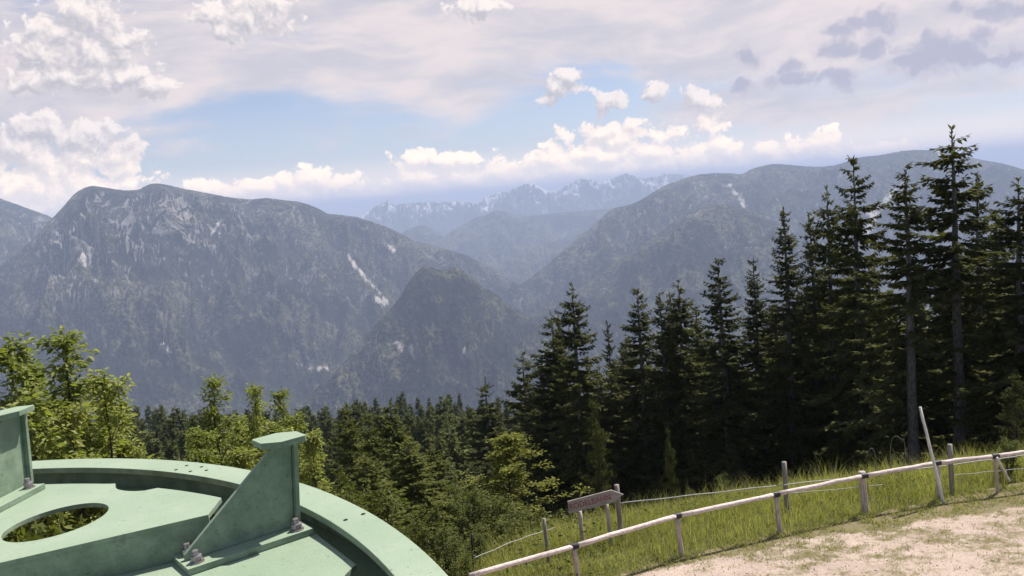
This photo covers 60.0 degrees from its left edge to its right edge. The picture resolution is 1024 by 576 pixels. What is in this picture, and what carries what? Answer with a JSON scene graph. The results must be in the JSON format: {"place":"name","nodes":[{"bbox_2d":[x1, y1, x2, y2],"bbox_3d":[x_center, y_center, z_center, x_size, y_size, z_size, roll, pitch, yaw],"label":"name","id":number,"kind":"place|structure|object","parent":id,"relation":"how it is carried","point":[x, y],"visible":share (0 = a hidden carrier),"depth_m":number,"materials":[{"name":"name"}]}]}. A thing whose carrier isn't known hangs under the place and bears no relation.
{"place":"outdoors","nodes":[
{"label":"outdoors","id":0,"kind":"place"},
{"bbox_2d":[0,198,51,265],"bbox_3d":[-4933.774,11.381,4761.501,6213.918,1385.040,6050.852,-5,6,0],"label":"mountain","id":1,"kind":"structure","parent":0,"point":[21,227],"depth_m":5765.90,"materials":[{"name":"grey stone"}]},
{"bbox_2d":[0,183,518,439],"bbox_3d":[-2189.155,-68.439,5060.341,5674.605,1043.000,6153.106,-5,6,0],"label":"mountain","id":2,"kind":"structure","parent":0,"point":[167,296],"depth_m":4068.35,"materials":[{"name":"grey stone"}]},
{"bbox_2d":[288,266,610,437],"bbox_3d":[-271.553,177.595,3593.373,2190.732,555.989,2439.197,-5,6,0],"label":"mountain","id":3,"kind":"structure","parent":0,"point":[433,334],"depth_m":3109.18,"materials":[{"name":"grey stone"}]},
{"bbox_2d":[402,207,616,255],"bbox_3d":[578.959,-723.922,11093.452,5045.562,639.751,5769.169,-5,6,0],"label":"mountain","id":4,"kind":"structure","parent":0,"point":[500,230],"depth_m":9927.38,"materials":[{"name":"grey stone"}]},
{"bbox_2d":[0,0,1023,217],"label":"sky","id":5,"kind":"structure","parent":0,"point":[340,107],"materials":[{"name":"blue"}]},
{"bbox_2d":[353,173,691,233],"bbox_3d":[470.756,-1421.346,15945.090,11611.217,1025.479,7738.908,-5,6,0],"label":"mountain","id":6,"kind":"structure","parent":0,"point":[581,194],"depth_m":14656.03,"materials":[{"name":"grey stone"}]},
{"bbox_2d":[470,230,586,283],"bbox_3d":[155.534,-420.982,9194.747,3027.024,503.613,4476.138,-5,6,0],"label":"mountain","id":7,"kind":"structure","parent":0,"point":[528,263],"depth_m":8376.21,"materials":[{"name":"grey stone"}]},
{"bbox_2d":[530,205,903,396],"bbox_3d":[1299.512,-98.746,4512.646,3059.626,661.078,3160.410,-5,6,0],"label":"mountain","id":8,"kind":"structure","parent":0,"point":[686,249],"depth_m":4215.61,"materials":[{"name":"grey stone"}]},
{"bbox_2d":[421,340,1023,575],"bbox_3d":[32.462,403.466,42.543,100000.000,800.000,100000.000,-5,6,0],"label":"ground","id":9,"kind":"structure","parent":0,"point":[700,543],"depth_m":17.97,"materials":[{"name":"green plant"}]},
{"bbox_2d":[0,331,48,541],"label":"leafy tree","id":10,"kind":"object","parent":9,"relation":"on","point":[11,361],"visible":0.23,"depth_m":10.60,"materials":[{"name":"green plant"}]},
{"bbox_2d":[0,387,90,541],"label":"leafy tree","id":11,"kind":"object","parent":9,"relation":"on","point":[46,453],"visible":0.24,"depth_m":8.98,"materials":[{"name":"green plant"}]},
{"bbox_2d":[12,512,84,541],"bbox_3d":[-4.077,4.716,8.124,1.348,5.499,1.633,-8,7,-28],"label":"shrub","id":12,"kind":"object","parent":9,"relation":"on","point":[41,526],"visible":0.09,"depth_m":7.77,"materials":[{"name":"green plant"}]},
{"bbox_2d":[8,359,91,540],"bbox_3d":[-6.222,3.974,11.891,1.832,6.258,1.605,-3,6,16],"label":"leafy tree","id":13,"kind":"object","parent":9,"relation":"on","point":[38,376],"visible":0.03,"depth_m":11.31,"materials":[{"name":"green plant"}]},
{"bbox_2d":[27,325,117,530],"bbox_3d":[-5.210,3.684,10.556,1.692,6.521,1.579,-10,8,-43],"label":"leafy tree","id":14,"kind":"object","parent":9,"relation":"on","point":[68,392],"visible":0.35,"depth_m":10.30,"materials":[{"name":"green plant"}]},
{"bbox_2d":[30,392,147,528],"bbox_3d":[-5.047,4.045,11.207,1.595,5.683,1.962,-7,6,-22],"label":"leafy tree","id":15,"kind":"object","parent":9,"relation":"on","point":[129,412],"visible":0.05,"depth_m":11.38,"materials":[{"name":"green plant"}]},
{"bbox_2d":[29,367,150,535],"bbox_3d":[-4.653,3.891,10.086,1.873,5.961,1.523,0,8,40],"label":"leafy tree","id":16,"kind":"object","parent":9,"relation":"on","point":[100,389],"visible":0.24,"depth_m":10.00,"materials":[{"name":"green plant"}]},
{"bbox_2d":[89,439,146,522],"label":"leafy tree","id":17,"kind":"object","parent":9,"relation":"on","point":[138,452],"visible":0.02,"depth_m":10.44,"materials":[{"name":"green plant"}]},
{"bbox_2d":[126,418,147,456],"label":"spruce tree","id":18,"kind":"object","parent":9,"relation":"on","point":[136,432],"visible":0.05,"depth_m":125.48,"materials":[{"name":"green plant"}]},
{"bbox_2d":[145,434,166,459],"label":"spruce tree","id":19,"kind":"object","parent":9,"relation":"on","point":[155,446],"visible":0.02,"depth_m":104.51,"materials":[{"name":"green plant"}]},
{"bbox_2d":[150,406,173,454],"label":"spruce tree","id":20,"kind":"object","parent":9,"relation":"on","point":[162,417],"visible":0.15,"depth_m":191.35,"materials":[{"name":"green plant"}]},
{"bbox_2d":[161,436,180,460],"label":"spruce tree","id":21,"kind":"object","parent":9,"relation":"on","point":[171,449],"visible":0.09,"depth_m":97.05,"materials":[{"name":"green plant"}]},
{"bbox_2d":[164,414,183,457],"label":"spruce tree","id":22,"kind":"object","parent":9,"relation":"on","point":[172,425],"visible":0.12,"depth_m":132.63,"materials":[{"name":"green plant"}]},
{"bbox_2d":[173,428,188,460],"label":"spruce tree","id":23,"kind":"object","parent":9,"relation":"on","point":[182,439],"visible":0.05,"depth_m":124.31,"materials":[{"name":"green plant"}]},
{"bbox_2d":[160,425,220,520],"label":"leafy tree","id":24,"kind":"object","parent":9,"relation":"on","point":[199,441],"visible":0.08,"depth_m":11.96,"materials":[{"name":"green plant"}]},
{"bbox_2d":[182,373,247,469],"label":"leafy tree","id":25,"kind":"object","parent":9,"relation":"on","point":[214,384],"visible":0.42,"depth_m":13.02,"materials":[{"name":"green plant"}]},
{"bbox_2d":[181,414,258,467],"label":"leafy tree","id":26,"kind":"object","parent":9,"relation":"on","point":[235,428],"visible":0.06,"depth_m":13.66,"materials":[{"name":"green plant"}]},
{"bbox_2d":[237,383,273,464],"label":"leafy tree","id":27,"kind":"object","parent":9,"relation":"on","point":[255,424],"visible":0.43,"depth_m":12.88,"materials":[{"name":"green plant"}]},
{"bbox_2d":[219,420,305,483],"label":"leafy tree","id":28,"kind":"object","parent":9,"relation":"on","point":[239,458],"visible":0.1,"depth_m":11.41,"materials":[{"name":"green plant"}]},
{"bbox_2d":[264,386,313,485],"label":"leafy tree","id":29,"kind":"object","parent":9,"relation":"on","point":[279,396],"visible":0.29,"depth_m":13.45,"materials":[{"name":"green plant"}]},
{"bbox_2d":[279,411,314,483],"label":"leafy tree","id":30,"kind":"object","parent":9,"relation":"on","point":[298,420],"visible":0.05,"depth_m":13.79,"materials":[{"name":"green plant"}]},
{"bbox_2d":[298,428,336,494],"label":"leafy tree","id":31,"kind":"object","parent":9,"relation":"on","point":[312,438],"visible":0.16,"depth_m":12.24,"materials":[{"name":"green plant"}]},
{"bbox_2d":[322,456,343,496],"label":"spruce tree","id":32,"kind":"object","parent":9,"relation":"on","point":[333,481],"visible":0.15,"depth_m":65.50,"materials":[{"name":"green plant"}]},
{"bbox_2d":[325,402,378,493],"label":"larch tree","id":33,"kind":"object","parent":9,"relation":"on","point":[349,440],"visible":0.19,"depth_m":30.14,"materials":[{"name":"green plant"}]},
{"bbox_2d":[330,469,379,516],"bbox_3d":[-2.631,4.886,14.993,1.054,3.618,0.959,0,7,35],"label":"shrub","id":34,"kind":"object","parent":9,"relation":"on","point":[348,496],"visible":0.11,"depth_m":14.98,"materials":[{"name":"green plant"}]},
{"bbox_2d":[348,402,373,460],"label":"spruce tree","id":35,"kind":"object","parent":9,"relation":"on","point":[359,413],"visible":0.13,"depth_m":127.90,"materials":[{"name":"green plant"}]},
{"bbox_2d":[348,411,390,501],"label":"larch tree","id":36,"kind":"object","parent":9,"relation":"on","point":[367,435],"visible":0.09,"depth_m":33.12,"materials":[{"name":"green plant"}]},
{"bbox_2d":[331,481,410,533],"bbox_3d":[-2.720,5.243,17.155,1.882,2.944,1.554,-2,6,20],"label":"shrub","id":37,"kind":"object","parent":9,"relation":"on","point":[374,509],"visible":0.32,"depth_m":17.02,"materials":[{"name":"green plant"}]},
{"bbox_2d":[341,454,419,541],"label":"larch tree","id":38,"kind":"object","parent":9,"relation":"on","point":[366,480],"visible":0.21,"depth_m":21.10,"materials":[{"name":"green plant"}]},
{"bbox_2d":[368,409,395,472],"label":"spruce tree","id":39,"kind":"object","parent":9,"relation":"on","point":[380,425],"visible":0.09,"depth_m":108.25,"materials":[{"name":"green plant"}]},
{"bbox_2d":[358,398,428,531],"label":"larch tree","id":40,"kind":"object","parent":9,"relation":"on","point":[394,435],"visible":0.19,"depth_m":27.16,"materials":[{"name":"green plant"}]},
{"bbox_2d":[400,409,414,440],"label":"spruce tree","id":41,"kind":"object","parent":9,"relation":"on","point":[409,421],"visible":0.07,"depth_m":139.74,"materials":[{"name":"green plant"}]},
{"bbox_2d":[386,515,440,562],"bbox_3d":[-1.824,5.117,15.186,1.424,2.332,1.176,-5,6,-5],"label":"shrub","id":42,"kind":"object","parent":9,"relation":"on","point":[421,533],"visible":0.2,"depth_m":15.17,"materials":[{"name":"green plant"}]},
{"bbox_2d":[380,435,464,549],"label":"larch tree","id":43,"kind":"object","parent":9,"relation":"on","point":[408,480],"visible":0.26,"depth_m":23.10,"materials":[{"name":"green plant"}]},
{"bbox_2d":[411,416,435,460],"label":"spruce tree","id":44,"kind":"object","parent":9,"relation":"on","point":[424,441],"visible":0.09,"depth_m":114.41,"materials":[{"name":"green plant"}]},
{"bbox_2d":[402,500,451,560],"bbox_3d":[-1.791,5.446,18.674,1.192,2.061,0.975,-4,6,4],"label":"shrub","id":45,"kind":"object","parent":9,"relation":"on","point":[430,520],"visible":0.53,"depth_m":18.51,"materials":[{"name":"green plant"}]},
{"bbox_2d":[431,396,457,464],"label":"spruce tree","id":46,"kind":"object","parent":9,"relation":"on","point":[450,417],"visible":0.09,"depth_m":139.57,"materials":[{"name":"green plant"}]},
{"bbox_2d":[415,446,476,545],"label":"larch tree","id":47,"kind":"object","parent":9,"relation":"on","point":[439,471],"visible":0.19,"depth_m":26.50,"materials":[{"name":"green plant"}]},
{"bbox_2d":[426,517,466,575],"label":"shrub","id":48,"kind":"object","parent":9,"relation":"on","point":[442,535],"visible":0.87,"depth_m":16.65,"materials":[{"name":"green plant"}]},
{"bbox_2d":[428,435,467,522],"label":"spruce tree","id":49,"kind":"object","parent":9,"relation":"on","point":[440,443],"visible":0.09,"depth_m":81.22,"materials":[{"name":"green plant"}]},
{"bbox_2d":[441,467,467,541],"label":"spruce tree","id":50,"kind":"object","parent":9,"relation":"on","point":[454,476],"visible":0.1,"depth_m":72.20,"materials":[{"name":"green plant"}]},
{"bbox_2d":[436,427,477,521],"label":"spruce tree","id":51,"kind":"object","parent":9,"relation":"on","point":[456,455],"visible":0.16,"depth_m":85.42,"materials":[{"name":"green plant"}]},
{"bbox_2d":[444,550,482,575],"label":"shrub","id":52,"kind":"object","parent":9,"relation":"on","point":[461,567],"visible":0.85,"depth_m":15.01,"materials":[{"name":"green plant"}]},
{"bbox_2d":[448,413,483,521],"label":"spruce tree","id":53,"kind":"object","parent":9,"relation":"on","point":[464,445],"visible":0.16,"depth_m":102.51,"materials":[{"name":"green plant"}]},
{"bbox_2d":[444,483,490,551],"bbox_3d":[-0.995,5.609,20.588,1.054,2.278,0.959,-7,7,-24],"label":"shrub","id":54,"kind":"object","parent":9,"relation":"on","point":[470,515],"visible":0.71,"depth_m":20.54,"materials":[{"name":"green plant"}]},
{"bbox_2d":[459,407,487,491],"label":"spruce tree","id":55,"kind":"object","parent":9,"relation":"on","point":[470,417],"visible":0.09,"depth_m":105.13,"materials":[{"name":"green plant"}]},
{"bbox_2d":[459,522,492,565],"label":"shrub","id":56,"kind":"object","parent":9,"relation":"on","point":[478,544],"visible":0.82,"depth_m":18.60,"materials":[{"name":"green plant"}]},
{"bbox_2d":[457,376,516,537],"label":"spruce tree","id":57,"kind":"object","parent":9,"relation":"on","point":[487,409],"visible":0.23,"depth_m":62.92,"materials":[{"name":"green plant"}]},
{"bbox_2d":[462,487,520,542],"bbox_3d":[-0.495,5.888,21.799,1.595,1.873,1.316,0,7,35],"label":"shrub","id":58,"kind":"object","parent":9,"relation":"on","point":[492,507],"visible":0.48,"depth_m":21.58,"materials":[{"name":"green plant"}]},
{"bbox_2d":[477,351,544,522],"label":"spruce tree","id":59,"kind":"object","parent":9,"relation":"on","point":[515,394],"visible":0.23,"depth_m":56.53,"materials":[{"name":"green plant"}]},
{"bbox_2d":[491,509,533,544],"bbox_3d":[0.027,5.743,20.423,1.045,1.140,1.266,1,8,45],"label":"shrub","id":60,"kind":"object","parent":9,"relation":"on","point":[501,531],"visible":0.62,"depth_m":20.38,"materials":[{"name":"green plant"}]},
{"bbox_2d":[457,430,593,537],"bbox_3d":[0.228,5.790,24.870,4.517,3.557,3.754,-1,7,29],"label":"beech tree","id":61,"kind":"object","parent":9,"relation":"on","point":[506,444],"visible":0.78,"depth_m":24.67,"materials":[{"name":"green plant"}]},
{"bbox_2d":[512,377,540,513],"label":"spruce tree","id":62,"kind":"object","parent":9,"relation":"on","point":[529,391],"visible":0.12,"depth_m":51.08,"materials":[{"name":"green plant"}]},
{"bbox_2d":[521,505,546,536],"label":"shrub","id":63,"kind":"object","parent":9,"relation":"on","point":[537,514],"visible":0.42,"depth_m":22.12,"materials":[{"name":"green plant"}]},
{"bbox_2d":[514,347,583,529],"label":"spruce tree","id":64,"kind":"object","parent":9,"relation":"on","point":[542,418],"visible":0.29,"depth_m":47.02,"materials":[{"name":"green plant"}]},
{"bbox_2d":[510,311,604,521],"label":"spruce tree","id":65,"kind":"object","parent":9,"relation":"on","point":[560,348],"visible":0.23,"depth_m":47.30,"materials":[{"name":"green plant"}]},
{"bbox_2d":[533,282,625,525],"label":"spruce tree","id":66,"kind":"object","parent":9,"relation":"on","point":[573,465],"visible":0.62,"depth_m":44.59,"materials":[{"name":"green plant"}]},
{"bbox_2d":[567,490,622,546],"bbox_3d":[1.718,4.741,17.885,1.126,1.376,0.118,-4,6,4],"label":"arrow sign","id":67,"kind":"object","parent":9,"relation":"on","point":[605,498],"visible":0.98,"depth_m":17.80,"materials":[{"name":"brown wood"}]},
{"bbox_2d":[577,399,615,516],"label":"spruce tree","id":68,"kind":"object","parent":9,"relation":"on","point":[598,454],"visible":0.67,"depth_m":38.66,"materials":[{"name":"green plant"}]},
{"bbox_2d":[538,364,661,519],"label":"spruce tree","id":69,"kind":"object","parent":9,"relation":"on","point":[628,495],"visible":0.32,"depth_m":46.28,"materials":[{"name":"green plant"}]},
{"bbox_2d":[599,320,632,509],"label":"spruce tree","id":70,"kind":"object","parent":9,"relation":"on","point":[609,348],"visible":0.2,"depth_m":50.60,"materials":[{"name":"green plant"}]},
{"bbox_2d":[604,337,655,500],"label":"spruce tree","id":71,"kind":"object","parent":9,"relation":"on","point":[631,391],"visible":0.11,"depth_m":52.11,"materials":[{"name":"green plant"}]},
{"bbox_2d":[600,287,695,509],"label":"spruce tree","id":72,"kind":"object","parent":9,"relation":"on","point":[648,464],"visible":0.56,"depth_m":45.78,"materials":[{"name":"green plant"}]},
{"bbox_2d":[636,292,696,503],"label":"spruce tree","id":73,"kind":"object","parent":9,"relation":"on","point":[668,409],"visible":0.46,"depth_m":44.97,"materials":[{"name":"green plant"}]},
{"bbox_2d":[659,428,680,504],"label":"tree","id":74,"kind":"object","parent":9,"relation":"on","point":[670,457],"visible":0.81,"depth_m":36.43,"materials":[{"name":"green plant"}]},
{"bbox_2d":[656,291,696,463],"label":"spruce tree","id":75,"kind":"object","parent":9,"relation":"on","point":[673,314],"visible":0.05,"depth_m":48.61,"materials":[{"name":"green plant"}]},
{"bbox_2d":[637,280,756,505],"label":"spruce tree","id":76,"kind":"object","parent":9,"relation":"on","point":[680,334],"visible":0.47,"depth_m":44.62,"materials":[{"name":"green plant"}]},
{"bbox_2d":[673,303,734,493],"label":"spruce tree","id":77,"kind":"object","parent":9,"relation":"on","point":[698,344],"visible":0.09,"depth_m":47.59,"materials":[{"name":"green plant"}]},
{"bbox_2d":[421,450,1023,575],"bbox_3d":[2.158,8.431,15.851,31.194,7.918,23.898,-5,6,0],"label":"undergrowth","id":78,"kind":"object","parent":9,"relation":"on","point":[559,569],"visible":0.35,"depth_m":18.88,"materials":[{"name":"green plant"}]},
{"bbox_2d":[675,258,782,501],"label":"spruce tree","id":79,"kind":"object","parent":9,"relation":"on","point":[728,458],"visible":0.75,"depth_m":42.44,"materials":[{"name":"green plant"}]},
{"bbox_2d":[712,343,777,484],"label":"spruce tree","id":80,"kind":"object","parent":9,"relation":"on","point":[749,404],"visible":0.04,"depth_m":47.97,"materials":[{"name":"green plant"}]},
{"bbox_2d":[468,450,1023,575],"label":"rail fence","id":81,"kind":"object","parent":9,"relation":"on","point":[861,476],"visible":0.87,"depth_m":17.18,"materials":[{"name":"grey wood"}]},
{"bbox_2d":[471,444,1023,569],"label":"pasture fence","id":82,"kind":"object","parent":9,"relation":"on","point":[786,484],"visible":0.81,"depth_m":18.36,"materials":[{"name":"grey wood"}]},
{"bbox_2d":[737,257,779,486],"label":"spruce tree","id":83,"kind":"object","parent":9,"relation":"on","point":[755,322],"visible":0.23,"depth_m":46.79,"materials":[{"name":"green plant"}]},
{"bbox_2d":[744,303,810,485],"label":"spruce tree","id":84,"kind":"object","parent":9,"relation":"on","point":[771,338],"visible":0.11,"depth_m":46.49,"materials":[{"name":"green plant"}]},
{"bbox_2d":[746,207,833,488],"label":"spruce tree","id":85,"kind":"object","parent":9,"relation":"on","point":[797,453],"visible":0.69,"depth_m":43.53,"materials":[{"name":"green plant"}]},
{"bbox_2d":[770,276,814,443],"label":"spruce tree","id":86,"kind":"object","parent":9,"relation":"on","point":[797,318],"visible":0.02,"depth_m":49.04,"materials":[{"name":"green plant"}]},
{"bbox_2d":[791,212,841,473],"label":"spruce tree","id":87,"kind":"object","parent":9,"relation":"on","point":[807,330],"visible":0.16,"depth_m":44.91,"materials":[{"name":"green plant"}]},
{"bbox_2d":[784,185,869,479],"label":"spruce tree","id":88,"kind":"object","parent":9,"relation":"on","point":[827,436],"visible":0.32,"depth_m":43.70,"materials":[{"name":"green plant"}]},
{"bbox_2d":[802,154,930,474],"bbox_3d":[15.752,2.550,39.935,5.871,17.039,5.957,-8,7,-30],"label":"spruce tree","id":89,"kind":"object","parent":9,"relation":"on","point":[850,445],"visible":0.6,"depth_m":39.74,"materials":[{"name":"green plant"}]},
{"bbox_2d":[819,253,937,469],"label":"spruce tree","id":90,"kind":"object","parent":9,"relation":"on","point":[875,285],"visible":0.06,"depth_m":44.01,"materials":[{"name":"green plant"}]},
{"bbox_2d":[834,161,974,474],"bbox_3d":[14.867,1.943,33.286,5.505,13.266,4.702,-2,7,23],"label":"spruce tree","id":91,"kind":"object","parent":9,"relation":"on","point":[907,413],"visible":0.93,"depth_m":33.07,"materials":[{"name":"green plant"}]},
{"bbox_2d":[878,304,952,462],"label":"spruce tree","id":92,"kind":"object","parent":9,"relation":"on","point":[936,426],"visible":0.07,"depth_m":46.78,"materials":[{"name":"green plant"}]},
{"bbox_2d":[919,407,944,503],"bbox_3d":[8.637,3.513,18.191,0.488,2.168,0.074,0,8,38],"label":"leaning pole","id":93,"kind":"object","parent":9,"relation":"on","point":[932,459],"visible":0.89,"depth_m":18.18,"materials":[{"name":"grey wood"}]},
{"bbox_2d":[853,124,1023,457],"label":"spruce tree","id":94,"kind":"object","parent":9,"relation":"on","point":[957,262],"visible":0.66,"depth_m":33.28,"materials":[{"name":"green plant"}]},
{"bbox_2d":[918,253,976,460],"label":"spruce tree","id":95,"kind":"object","parent":9,"relation":"on","point":[949,311],"visible":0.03,"depth_m":47.32,"materials":[{"name":"green plant"}]},
{"bbox_2d":[927,282,973,449],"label":"spruce tree","id":96,"kind":"object","parent":9,"relation":"on","point":[941,398],"visible":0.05,"depth_m":48.07,"materials":[{"name":"green plant"}]},
{"bbox_2d":[943,172,1012,455],"bbox_3d":[20.659,2.346,38.630,3.730,14.943,3.638,-3,6,17],"label":"spruce tree","id":97,"kind":"object","parent":9,"relation":"on","point":[975,429],"visible":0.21,"depth_m":38.33,"materials":[{"name":"green plant"}]},
{"bbox_2d":[934,176,1023,455],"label":"spruce tree","id":98,"kind":"object","parent":9,"relation":"on","point":[1013,332],"visible":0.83,"depth_m":31.64,"materials":[{"name":"green plant"}]},
{"bbox_2d":[947,209,1023,455],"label":"spruce tree","id":99,"kind":"object","parent":9,"relation":"on","point":[1000,259],"visible":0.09,"depth_m":40.04,"materials":[{"name":"green plant"}]},
{"bbox_2d":[949,228,1023,420],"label":"spruce tree","id":100,"kind":"object","parent":9,"relation":"on","point":[989,387],"visible":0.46,"depth_m":31.61,"materials":[{"name":"green plant"}]},
{"bbox_2d":[992,436,1023,478],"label":"shrub","id":101,"kind":"object","parent":9,"relation":"on","point":[1007,447],"visible":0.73,"depth_m":19.58,"materials":[{"name":"green plant"}]},
{"bbox_2d":[995,373,1023,446],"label":"beech tree","id":102,"kind":"object","parent":9,"relation":"on","point":[1013,397],"visible":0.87,"depth_m":27.70,"materials":[{"name":"green plant"}]},
{"bbox_2d":[496,150,1023,328],"bbox_3d":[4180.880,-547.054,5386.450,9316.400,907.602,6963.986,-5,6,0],"label":"mountain","id":103,"kind":"structure","parent":0,"point":[615,235],"depth_m":6026.16,"materials":[{"name":"grey stone"}]},
{"bbox_2d":[597,481,1023,575],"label":"gravel track","id":104,"kind":"structure","parent":0,"point":[975,560],"depth_m":16.29,"materials":[{"name":"beige gravel"}]},
{"bbox_2d":[0,405,447,575],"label":"cable wheel","id":105,"kind":"object","parent":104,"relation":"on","point":[273,516],"visible":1,"depth_m":2.13,"materials":[{"name":"green paint"}]},
{"bbox_2d":[628,483,1023,575],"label":"loose stones","id":106,"kind":"object","parent":104,"relation":"on","point":[872,545],"visible":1,"depth_m":16.35,"materials":[{"name":"beige gravel"}]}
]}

